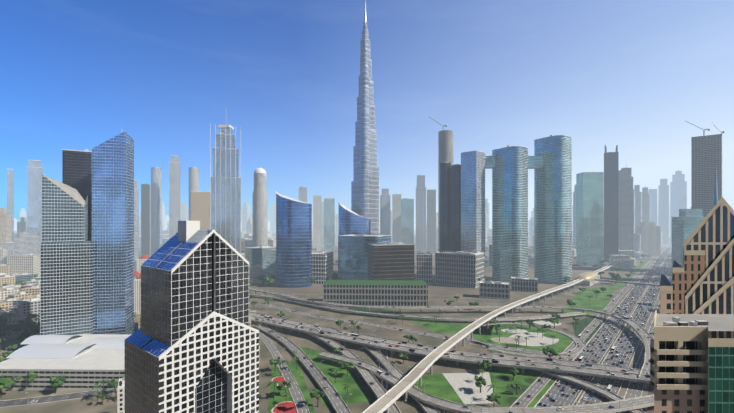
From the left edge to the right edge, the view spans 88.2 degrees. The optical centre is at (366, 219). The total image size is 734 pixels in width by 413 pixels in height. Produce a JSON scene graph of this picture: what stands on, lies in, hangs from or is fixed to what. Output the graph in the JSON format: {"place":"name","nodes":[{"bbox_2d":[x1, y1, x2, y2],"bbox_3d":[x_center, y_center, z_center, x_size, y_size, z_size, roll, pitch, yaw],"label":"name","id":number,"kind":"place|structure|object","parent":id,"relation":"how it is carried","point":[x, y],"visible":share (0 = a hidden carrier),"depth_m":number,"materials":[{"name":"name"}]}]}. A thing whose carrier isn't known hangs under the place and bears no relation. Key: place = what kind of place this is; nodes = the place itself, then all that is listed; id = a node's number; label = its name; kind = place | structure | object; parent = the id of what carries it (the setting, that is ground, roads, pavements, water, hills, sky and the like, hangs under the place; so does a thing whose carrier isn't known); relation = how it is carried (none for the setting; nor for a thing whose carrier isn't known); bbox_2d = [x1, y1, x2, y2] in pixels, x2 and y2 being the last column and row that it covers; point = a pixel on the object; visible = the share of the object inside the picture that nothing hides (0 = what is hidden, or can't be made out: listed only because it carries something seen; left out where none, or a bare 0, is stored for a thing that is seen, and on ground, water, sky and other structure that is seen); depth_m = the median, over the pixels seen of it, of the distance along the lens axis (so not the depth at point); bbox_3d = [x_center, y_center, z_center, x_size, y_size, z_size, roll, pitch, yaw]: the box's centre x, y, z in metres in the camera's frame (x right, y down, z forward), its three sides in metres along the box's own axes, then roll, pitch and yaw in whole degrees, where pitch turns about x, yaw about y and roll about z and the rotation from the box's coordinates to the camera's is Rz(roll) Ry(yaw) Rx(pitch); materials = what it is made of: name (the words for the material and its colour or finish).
{"place":"outdoors","nodes":[
{"label":"outdoors","id":0,"kind":"place"},
{"bbox_2d":[0,390,116,407],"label":"street","id":1,"kind":"structure","parent":0,"point":[41,399],"depth_m":344.99,"materials":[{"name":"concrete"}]},
{"bbox_2d":[134,323,137,331],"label":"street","id":2,"kind":"structure","parent":0,"point":[135,327],"depth_m":572.16,"materials":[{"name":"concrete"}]},
{"bbox_2d":[134,271,140,279],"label":"red hotel roofs","id":3,"kind":"structure","parent":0,"point":[137,275],"depth_m":661.78,"materials":[{"name":"red tile"}]},
{"bbox_2d":[137,258,146,272],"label":"building","id":4,"kind":"structure","parent":0,"point":[140,262],"depth_m":864.36,"materials":[{"name":"tile"}]},
{"bbox_2d":[139,254,149,258],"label":"roof","id":5,"kind":"structure","parent":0,"point":[145,256],"depth_m":877.67,"materials":[{"name":"red tile"}]},
{"bbox_2d":[0,259,648,412],"bbox_3d":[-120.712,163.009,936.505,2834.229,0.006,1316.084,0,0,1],"label":"lawns","id":6,"kind":"structure","parent":0,"point":[450,380],"depth_m":478.96,"materials":[{"name":"green plant"}]},
{"bbox_2d":[0,274,39,335],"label":"park trees","id":7,"kind":"object","parent":6,"relation":"on","point":[30,323],"visible":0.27,"depth_m":543.12,"materials":[{"name":"green plant"}]},
{"bbox_2d":[117,377,124,412],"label":"building","id":8,"kind":"structure","parent":6,"relation":"on","point":[121,397],"depth_m":286.00,"materials":[{"name":"white concrete"}]},
{"bbox_2d":[134,280,140,313],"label":"building","id":9,"kind":"structure","parent":6,"relation":"on","point":[137,296],"depth_m":656.19,"materials":[{"name":"white paint"}]},
{"bbox_2d":[259,332,309,412],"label":"ramp","id":10,"kind":"structure","parent":6,"relation":"on","point":[298,398],"depth_m":385.35,"materials":[{"name":"grey asphalt"}]},
{"bbox_2d":[251,321,350,412],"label":"ramp","id":11,"kind":"structure","parent":6,"relation":"on","point":[336,401],"depth_m":396.31,"materials":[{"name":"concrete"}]},
{"bbox_2d":[256,312,400,412],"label":"ramp","id":12,"kind":"structure","parent":6,"relation":"on","point":[376,388],"depth_m":381.69,"materials":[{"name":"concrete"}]},
{"bbox_2d":[379,349,395,403],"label":"road","id":13,"kind":"structure","parent":6,"relation":"on","point":[384,353],"depth_m":411.07,"materials":[{"name":"grey asphalt"}]},
{"bbox_2d":[364,345,439,412],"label":"ramp","id":14,"kind":"structure","parent":6,"relation":"on","point":[384,361],"depth_m":403.19,"materials":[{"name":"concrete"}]},
{"bbox_2d":[249,293,585,321],"bbox_3d":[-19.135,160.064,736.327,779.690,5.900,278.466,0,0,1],"label":"ramp","id":15,"kind":"structure","parent":6,"relation":"on","point":[575,314],"depth_m":627.18,"materials":[{"name":"concrete"}]},
{"bbox_2d":[260,303,576,358],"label":"road","id":16,"kind":"structure","parent":6,"relation":"on","point":[427,334],"depth_m":544.88,"materials":[{"name":"grey asphalt"}]},
{"bbox_2d":[266,287,612,406],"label":"trees","id":17,"kind":"object","parent":6,"relation":"on","point":[513,371],"visible":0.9,"depth_m":409.89,"materials":[{"name":"green plant"}]},
{"bbox_2d":[249,312,649,388],"bbox_3d":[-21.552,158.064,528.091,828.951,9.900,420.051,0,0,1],"label":"flyover","id":18,"kind":"object","parent":6,"relation":"on","point":[598,371],"visible":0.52,"depth_m":426.06,"materials":[{"name":"concrete"}]},
{"bbox_2d":[249,313,647,375],"bbox_3d":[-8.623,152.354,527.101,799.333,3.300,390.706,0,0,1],"label":"traffic","id":19,"kind":"object","parent":18,"relation":"on","point":[493,360],"visible":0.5,"depth_m":433.01,"materials":[{"name":"white"}]},
{"bbox_2d":[249,288,652,385],"bbox_3d":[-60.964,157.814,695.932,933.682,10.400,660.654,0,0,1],"label":"elevated road","id":20,"kind":"structure","parent":6,"relation":"on","point":[643,331],"depth_m":657.78,"materials":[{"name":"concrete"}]},
{"bbox_2d":[264,291,649,377],"bbox_3d":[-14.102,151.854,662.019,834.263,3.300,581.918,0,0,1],"label":"traffic","id":21,"kind":"object","parent":20,"relation":"on","point":[627,318],"visible":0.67,"depth_m":589.04,"materials":[{"name":"beige"}]},
{"bbox_2d":[317,351,653,412],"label":"ramp","id":22,"kind":"structure","parent":6,"relation":"on","point":[644,402],"depth_m":319.38,"materials":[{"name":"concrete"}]},
{"bbox_2d":[466,322,585,357],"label":"loop ramp","id":23,"kind":"structure","parent":6,"relation":"on","point":[576,350],"depth_m":485.62,"materials":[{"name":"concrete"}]},
{"bbox_2d":[503,354,644,412],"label":"ramp","id":24,"kind":"structure","parent":6,"relation":"on","point":[609,395],"depth_m":360.90,"materials":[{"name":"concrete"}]},
{"bbox_2d":[575,272,599,285],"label":"metro station","id":25,"kind":"object","parent":6,"relation":"on","point":[588,278],"visible":0.94,"depth_m":938.70,"materials":[{"name":"gold metal"}]},
{"bbox_2d":[595,279,659,287],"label":"overpass","id":26,"kind":"object","parent":6,"relation":"on","point":[609,281],"visible":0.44,"depth_m":923.01,"materials":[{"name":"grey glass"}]},
{"bbox_2d":[600,256,671,329],"bbox_3d":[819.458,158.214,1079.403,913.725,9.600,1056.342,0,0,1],"label":"overhead road signs","id":27,"kind":"object","parent":6,"relation":"on","point":[613,323],"visible":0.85,"depth_m":688.55,"materials":[{"name":"silver metal"}]},
{"bbox_2d":[616,243,671,412],"bbox_3d":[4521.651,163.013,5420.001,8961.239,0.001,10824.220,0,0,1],"label":"verge","id":28,"kind":"structure","parent":6,"relation":"on","point":[623,388],"depth_m":488.45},
{"bbox_2d":[509,241,669,407],"bbox_3d":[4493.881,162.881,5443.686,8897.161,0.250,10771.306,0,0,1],"label":"service road","id":29,"kind":"structure","parent":28,"relation":"on","point":[535,388],"depth_m":478.94,"materials":[{"name":"grey asphalt"}]},
{"bbox_2d":[516,247,663,404],"bbox_3d":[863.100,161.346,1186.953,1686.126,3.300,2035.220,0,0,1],"label":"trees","id":30,"kind":"object","parent":29,"relation":"on","point":[539,380],"visible":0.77,"depth_m":520.16,"materials":[{"name":"white"}]},
{"bbox_2d":[534,244,671,406],"bbox_3d":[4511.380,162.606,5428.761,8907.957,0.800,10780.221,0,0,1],"label":"carriageway","id":31,"kind":"structure","parent":28,"relation":"on","point":[554,390],"depth_m":475.25,"materials":[{"name":"grey asphalt"}]},
{"bbox_2d":[30,248,668,412],"bbox_3d":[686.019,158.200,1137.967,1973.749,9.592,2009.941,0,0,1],"label":"traffic","id":32,"kind":"object","parent":31,"relation":"on","point":[554,399],"visible":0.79,"depth_m":487.69,"materials":[{"name":"white"}]},
{"bbox_2d":[576,249,671,404],"bbox_3d":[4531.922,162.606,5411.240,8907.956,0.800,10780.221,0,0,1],"label":"carriageway","id":33,"kind":"structure","parent":28,"relation":"on","point":[595,399],"depth_m":482.69,"materials":[{"name":"grey asphalt"}]},
{"bbox_2d":[583,252,671,403],"bbox_3d":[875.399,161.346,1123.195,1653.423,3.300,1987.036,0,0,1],"label":"traffic","id":34,"kind":"object","parent":33,"relation":"on","point":[609,387],"visible":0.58,"depth_m":525.86,"materials":[{"name":"white"}]},
{"bbox_2d":[618,269,671,412],"bbox_3d":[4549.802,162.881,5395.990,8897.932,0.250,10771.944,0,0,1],"label":"service road","id":35,"kind":"structure","parent":28,"relation":"on","point":[633,391],"depth_m":378.92,"materials":[{"name":"grey asphalt"}]},
{"bbox_2d":[14,221,669,412],"bbox_3d":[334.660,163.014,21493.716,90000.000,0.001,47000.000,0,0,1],"label":"ground","id":36,"kind":"structure","parent":0,"point":[433,288],"depth_m":1031.52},
{"bbox_2d":[7,169,13,241],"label":"tower","id":37,"kind":"structure","parent":36,"relation":"on","point":[10,191],"depth_m":1674.15,"materials":[{"name":"blue glass"}]},
{"bbox_2d":[0,273,39,324],"bbox_3d":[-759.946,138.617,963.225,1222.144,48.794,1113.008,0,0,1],"label":"low-rise buildings","id":38,"kind":"structure","parent":36,"relation":"on","point":[16,297],"depth_m":690.54,"materials":[{"name":"beige concrete"}]},
{"bbox_2d":[27,160,42,235],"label":"tower","id":39,"kind":"structure","parent":36,"relation":"on","point":[34,193],"depth_m":1547.03,"materials":[{"name":"blue glass"}]},
{"bbox_2d":[0,334,131,390],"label":"low building","id":40,"kind":"structure","parent":36,"relation":"on","point":[83,362],"depth_m":381.68,"materials":[{"name":"white concrete"}]},
{"bbox_2d":[40,174,92,334],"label":"skyscraper","id":41,"kind":"structure","parent":36,"relation":"on","point":[66,276],"depth_m":465.51,"materials":[{"name":"grey glass"}]},
{"bbox_2d":[62,149,91,240],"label":"skyscraper","id":42,"kind":"structure","parent":36,"relation":"on","point":[77,169],"depth_m":519.65,"materials":[{"name":"black glass"}]},
{"bbox_2d":[92,131,133,333],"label":"skyscraper","id":43,"kind":"structure","parent":36,"relation":"on","point":[113,223],"depth_m":490.60,"materials":[{"name":"blue glass"}]},
{"bbox_2d":[0,264,259,359],"bbox_3d":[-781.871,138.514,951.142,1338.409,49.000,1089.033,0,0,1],"label":"low-rise buildings","id":44,"kind":"structure","parent":36,"relation":"on","point":[25,307],"depth_m":601.79,"materials":[{"name":"beige concrete"}]},
{"bbox_2d":[134,180,138,260],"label":"tower","id":45,"kind":"structure","parent":36,"relation":"on","point":[136,222],"depth_m":1487.31,"materials":[{"name":"grey glass"}]},
{"bbox_2d":[0,264,274,326],"bbox_3d":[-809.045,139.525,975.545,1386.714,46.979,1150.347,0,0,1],"label":"low-rise buildings","id":46,"kind":"structure","parent":36,"relation":"on","point":[33,289],"depth_m":720.40,"materials":[{"name":"beige concrete"}]},
{"bbox_2d":[141,184,150,256],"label":"tower","id":47,"kind":"structure","parent":36,"relation":"on","point":[146,219],"depth_m":1587.92,"materials":[{"name":"silver concrete"}]},
{"bbox_2d":[151,167,161,255],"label":"tower","id":48,"kind":"structure","parent":36,"relation":"on","point":[156,208],"depth_m":1541.04,"materials":[{"name":"grey glass"}]},
{"bbox_2d":[169,156,179,238],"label":"tower","id":49,"kind":"structure","parent":36,"relation":"on","point":[174,191],"depth_m":1474.58,"materials":[{"name":"grey glass"}]},
{"bbox_2d":[125,221,258,412],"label":"high-rise building","id":50,"kind":"structure","parent":36,"relation":"on","point":[192,344],"depth_m":182.53,"materials":[{"name":"black"}]},
{"bbox_2d":[189,167,198,220],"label":"tower","id":51,"kind":"structure","parent":36,"relation":"on","point":[194,179],"depth_m":1585.47,"materials":[{"name":"grey concrete"}]},
{"bbox_2d":[191,191,209,229],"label":"tower","id":52,"kind":"structure","parent":36,"relation":"on","point":[200,206],"depth_m":1218.76,"materials":[{"name":"beige concrete"}]},
{"bbox_2d":[20,203,391,241],"bbox_3d":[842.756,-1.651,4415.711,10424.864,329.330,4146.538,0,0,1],"label":"distant buildings","id":53,"kind":"structure","parent":36,"relation":"on","point":[246,215],"depth_m":3304.65,"materials":[{"name":"grey concrete"}]},
{"bbox_2d":[14,202,426,246],"bbox_3d":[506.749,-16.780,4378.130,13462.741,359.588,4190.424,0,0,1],"label":"distant buildings","id":54,"kind":"structure","parent":36,"relation":"on","point":[273,218],"depth_m":3940.31,"materials":[{"name":"grey concrete"}]},
{"bbox_2d":[210,123,240,253],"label":"skyscraper","id":55,"kind":"structure","parent":36,"relation":"on","point":[225,201],"depth_m":907.85,"materials":[{"name":"grey glass"}]},
{"bbox_2d":[218,106,233,129],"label":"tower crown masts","id":56,"kind":"object","parent":55,"relation":"on","point":[226,125],"visible":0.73,"depth_m":933.75},
{"bbox_2d":[252,173,267,246],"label":"skyscraper","id":57,"kind":"structure","parent":36,"relation":"on","point":[259,215],"depth_m":1343.19,"materials":[{"name":"white paint"}]},
{"bbox_2d":[254,168,265,173],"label":"dome","id":58,"kind":"structure","parent":57,"relation":"on","point":[259,170],"depth_m":1348.69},
{"bbox_2d":[276,192,311,287],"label":"sail tower","id":59,"kind":"structure","parent":36,"relation":"on","point":[293,243],"depth_m":905.53,"materials":[{"name":"blue glass"}]},
{"bbox_2d":[299,186,306,201],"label":"tower","id":60,"kind":"structure","parent":36,"relation":"on","point":[302,194],"depth_m":1854.63,"materials":[{"name":"grey glass"}]},
{"bbox_2d":[0,208,633,280],"bbox_3d":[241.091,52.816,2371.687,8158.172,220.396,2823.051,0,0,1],"label":"city blocks","id":61,"kind":"structure","parent":36,"relation":"on","point":[264,257],"depth_m":1248.55,"materials":[{"name":"grey concrete"}]},
{"bbox_2d":[313,195,321,250],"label":"tower","id":62,"kind":"structure","parent":36,"relation":"on","point":[317,222],"depth_m":1920.72,"materials":[{"name":"silver concrete"}]},
{"bbox_2d":[312,251,332,284],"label":"white office","id":63,"kind":"structure","parent":36,"relation":"on","point":[322,266],"depth_m":943.63,"materials":[{"name":"silver concrete"}]},
{"bbox_2d":[0,247,646,404],"bbox_3d":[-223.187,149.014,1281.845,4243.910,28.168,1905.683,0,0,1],"label":"city trees","id":64,"kind":"object","parent":36,"relation":"on","point":[55,382],"visible":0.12,"depth_m":504.59,"materials":[{"name":"green plant"}]},
{"bbox_2d":[6,213,641,264],"bbox_3d":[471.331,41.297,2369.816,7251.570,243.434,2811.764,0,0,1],"label":"city blocks","id":65,"kind":"structure","parent":36,"relation":"on","point":[27,242],"depth_m":1141.91,"materials":[{"name":"grey concrete"}]},
{"bbox_2d":[162,200,491,241],"bbox_3d":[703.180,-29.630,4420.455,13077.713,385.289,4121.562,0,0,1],"label":"distant buildings","id":66,"kind":"structure","parent":36,"relation":"on","point":[183,212],"depth_m":3042.17,"materials":[{"name":"grey concrete"}]},
{"bbox_2d":[324,198,334,253],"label":"tower","id":67,"kind":"structure","parent":36,"relation":"on","point":[329,224],"depth_m":1789.37,"materials":[{"name":"teal glass"}]},
{"bbox_2d":[7,216,669,279],"bbox_3d":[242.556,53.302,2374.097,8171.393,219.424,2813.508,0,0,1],"label":"city blocks","id":68,"kind":"structure","parent":36,"relation":"on","point":[651,232],"depth_m":1480.52,"materials":[{"name":"grey concrete"}]},
{"bbox_2d":[26,247,671,412],"bbox_3d":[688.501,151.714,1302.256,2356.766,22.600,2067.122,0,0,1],"label":"street lights","id":69,"kind":"object","parent":36,"relation":"on","point":[499,343],"visible":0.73,"depth_m":476.28,"materials":[{"name":"grey metal"}]},
{"bbox_2d":[0,209,704,267],"bbox_3d":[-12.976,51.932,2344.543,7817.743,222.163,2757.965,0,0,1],"label":"city blocks","id":70,"kind":"structure","parent":36,"relation":"on","point":[686,223],"depth_m":992.52,"materials":[{"name":"grey concrete"}]},
{"bbox_2d":[338,201,370,235],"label":"sail tower","id":71,"kind":"structure","parent":36,"relation":"on","point":[350,222],"depth_m":1090.35,"materials":[{"name":"blue glass"}]},
{"bbox_2d":[338,234,390,279],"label":"office building","id":72,"kind":"structure","parent":36,"relation":"on","point":[352,256],"depth_m":927.76,"materials":[{"name":"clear glass"}]},
{"bbox_2d":[351,0,378,234],"bbox_3d":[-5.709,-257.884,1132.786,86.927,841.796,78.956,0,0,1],"label":"skyscraper","id":73,"kind":"structure","parent":36,"relation":"on","point":[365,193],"depth_m":1135.31,"materials":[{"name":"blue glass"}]},
{"bbox_2d":[323,280,427,306],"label":"building","id":74,"kind":"structure","parent":36,"relation":"on","point":[390,292],"depth_m":705.48,"materials":[{"name":"white concrete"}]},
{"bbox_2d":[380,189,389,234],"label":"tower","id":75,"kind":"structure","parent":36,"relation":"on","point":[385,213],"depth_m":1847.95,"materials":[{"name":"grey glass"}]},
{"bbox_2d":[368,242,413,279],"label":"office building","id":76,"kind":"structure","parent":36,"relation":"on","point":[391,261],"depth_m":876.79,"materials":[{"name":"brown metal"}]},
{"bbox_2d":[392,194,400,241],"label":"tower","id":77,"kind":"structure","parent":36,"relation":"on","point":[396,217],"depth_m":1986.67,"materials":[{"name":"silver concrete"}]},
{"bbox_2d":[416,175,425,252],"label":"tower","id":78,"kind":"structure","parent":36,"relation":"on","point":[421,216],"depth_m":1782.59,"materials":[{"name":"grey glass"}]},
{"bbox_2d":[416,252,431,283],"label":"grey office","id":79,"kind":"structure","parent":36,"relation":"on","point":[423,266],"depth_m":963.19,"materials":[{"name":"silver concrete"}]},
{"bbox_2d":[427,189,435,251],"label":"tower","id":80,"kind":"structure","parent":36,"relation":"on","point":[431,220],"depth_m":1911.28,"materials":[{"name":"silver concrete"}]},
{"bbox_2d":[440,162,450,250],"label":"dark tower","id":81,"kind":"structure","parent":36,"relation":"on","point":[445,206],"depth_m":1020.21,"materials":[{"name":"grey glass"}]},
{"bbox_2d":[438,130,453,251],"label":"tower","id":82,"kind":"structure","parent":36,"relation":"on","point":[445,145],"depth_m":1241.88,"materials":[{"name":"white"}]},
{"bbox_2d":[336,199,572,244],"bbox_3d":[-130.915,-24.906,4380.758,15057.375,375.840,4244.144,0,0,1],"label":"distant buildings","id":83,"kind":"structure","parent":36,"relation":"on","point":[531,226],"depth_m":3242.37,"materials":[{"name":"grey concrete"}]},
{"bbox_2d":[451,164,460,250],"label":"dark tower","id":84,"kind":"structure","parent":36,"relation":"on","point":[455,207],"depth_m":999.76,"materials":[{"name":"grey glass"}]},
{"bbox_2d":[435,250,483,287],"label":"grey office","id":85,"kind":"structure","parent":36,"relation":"on","point":[459,268],"depth_m":926.45,"materials":[{"name":"silver concrete"}]},
{"bbox_2d":[461,151,484,280],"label":"tower","id":86,"kind":"structure","parent":36,"relation":"on","point":[472,201],"depth_m":961.09,"materials":[{"name":"blue glass"}]},
{"bbox_2d":[479,281,509,299],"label":"building","id":87,"kind":"structure","parent":36,"relation":"on","point":[494,290],"depth_m":781.44,"materials":[{"name":"silver concrete"}]},
{"bbox_2d":[492,146,527,284],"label":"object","id":88,"kind":"structure","parent":36,"relation":"on","point":[509,215],"depth_m":952.28,"materials":[{"name":"teal glass"}]},
{"bbox_2d":[485,135,551,168],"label":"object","id":89,"kind":"structure","parent":88,"relation":"on","point":[535,162],"depth_m":983.46,"materials":[{"name":"glass"}]},
{"bbox_2d":[362,235,669,412],"bbox_3d":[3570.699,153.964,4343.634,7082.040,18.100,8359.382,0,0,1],"label":"metro viaduct","id":90,"kind":"object","parent":36,"relation":"on","point":[388,399],"visible":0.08,"depth_m":419.90,"materials":[{"name":"beige concrete"}]},
{"bbox_2d":[511,277,537,292],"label":"building","id":91,"kind":"structure","parent":36,"relation":"on","point":[524,284],"depth_m":856.99,"materials":[{"name":"silver concrete"}]},
{"bbox_2d":[534,135,571,284],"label":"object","id":92,"kind":"structure","parent":36,"relation":"on","point":[553,220],"depth_m":965.75,"materials":[{"name":"teal glass"}]},
{"bbox_2d":[573,185,575,244],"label":"tower","id":93,"kind":"structure","parent":36,"relation":"on","point":[574,217],"depth_m":1839.09,"materials":[{"name":"grey glass"}]},
{"bbox_2d":[576,172,603,266],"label":"green tower","id":94,"kind":"structure","parent":36,"relation":"on","point":[589,218],"depth_m":1321.61,"materials":[{"name":"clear glass"}]},
{"bbox_2d":[604,145,618,261],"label":"skyscraper","id":95,"kind":"structure","parent":36,"relation":"on","point":[611,203],"depth_m":1447.51,"materials":[{"name":"grey concrete"}]},
{"bbox_2d":[619,168,632,250],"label":"tower","id":96,"kind":"structure","parent":36,"relation":"on","point":[625,210],"depth_m":1556.98,"materials":[{"name":"silver metal"}]},
{"bbox_2d":[619,170,669,233],"bbox_3d":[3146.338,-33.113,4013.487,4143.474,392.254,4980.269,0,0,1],"label":"skyscraper","id":97,"kind":"structure","parent":36,"relation":"on","point":[641,206],"depth_m":1943.77,"materials":[{"name":"grey glass"}]},
{"bbox_2d":[620,255,671,334],"bbox_3d":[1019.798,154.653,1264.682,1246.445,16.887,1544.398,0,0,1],"label":"trees","id":98,"kind":"object","parent":36,"relation":"on","point":[632,269],"visible":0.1,"depth_m":1123.26,"materials":[{"name":"green plant"}]},
{"bbox_2d":[648,189,656,225],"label":"tower","id":99,"kind":"structure","parent":36,"relation":"on","point":[653,204],"depth_m":2534.06,"materials":[{"name":"blue glass"}]},
{"bbox_2d":[658,179,668,243],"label":"tower","id":100,"kind":"structure","parent":36,"relation":"on","point":[663,204],"depth_m":2541.26,"materials":[{"name":"grey glass"}]},
{"bbox_2d":[670,167,686,243],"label":"tower","id":101,"kind":"structure","parent":36,"relation":"on","point":[678,192],"depth_m":2545.41,"materials":[{"name":"grey glass"}]},
{"bbox_2d":[691,134,721,216],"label":"tower","id":102,"kind":"structure","parent":36,"relation":"on","point":[706,155],"depth_m":1141.65,"materials":[{"name":"concrete"}]},
{"bbox_2d":[686,121,723,135],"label":"tower cranes","id":103,"kind":"object","parent":102,"relation":"on","point":[707,129],"visible":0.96,"depth_m":1166.23},
{"bbox_2d":[401,198,413,243],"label":"tower","id":104,"kind":"structure","parent":0,"point":[407,220],"depth_m":1696.88,"materials":[{"name":"teal glass"}]},
{"bbox_2d":[650,166,733,412],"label":"building","id":105,"kind":"structure","parent":0,"point":[692,356],"depth_m":120.14,"materials":[{"name":"beige concrete"}]}
]}

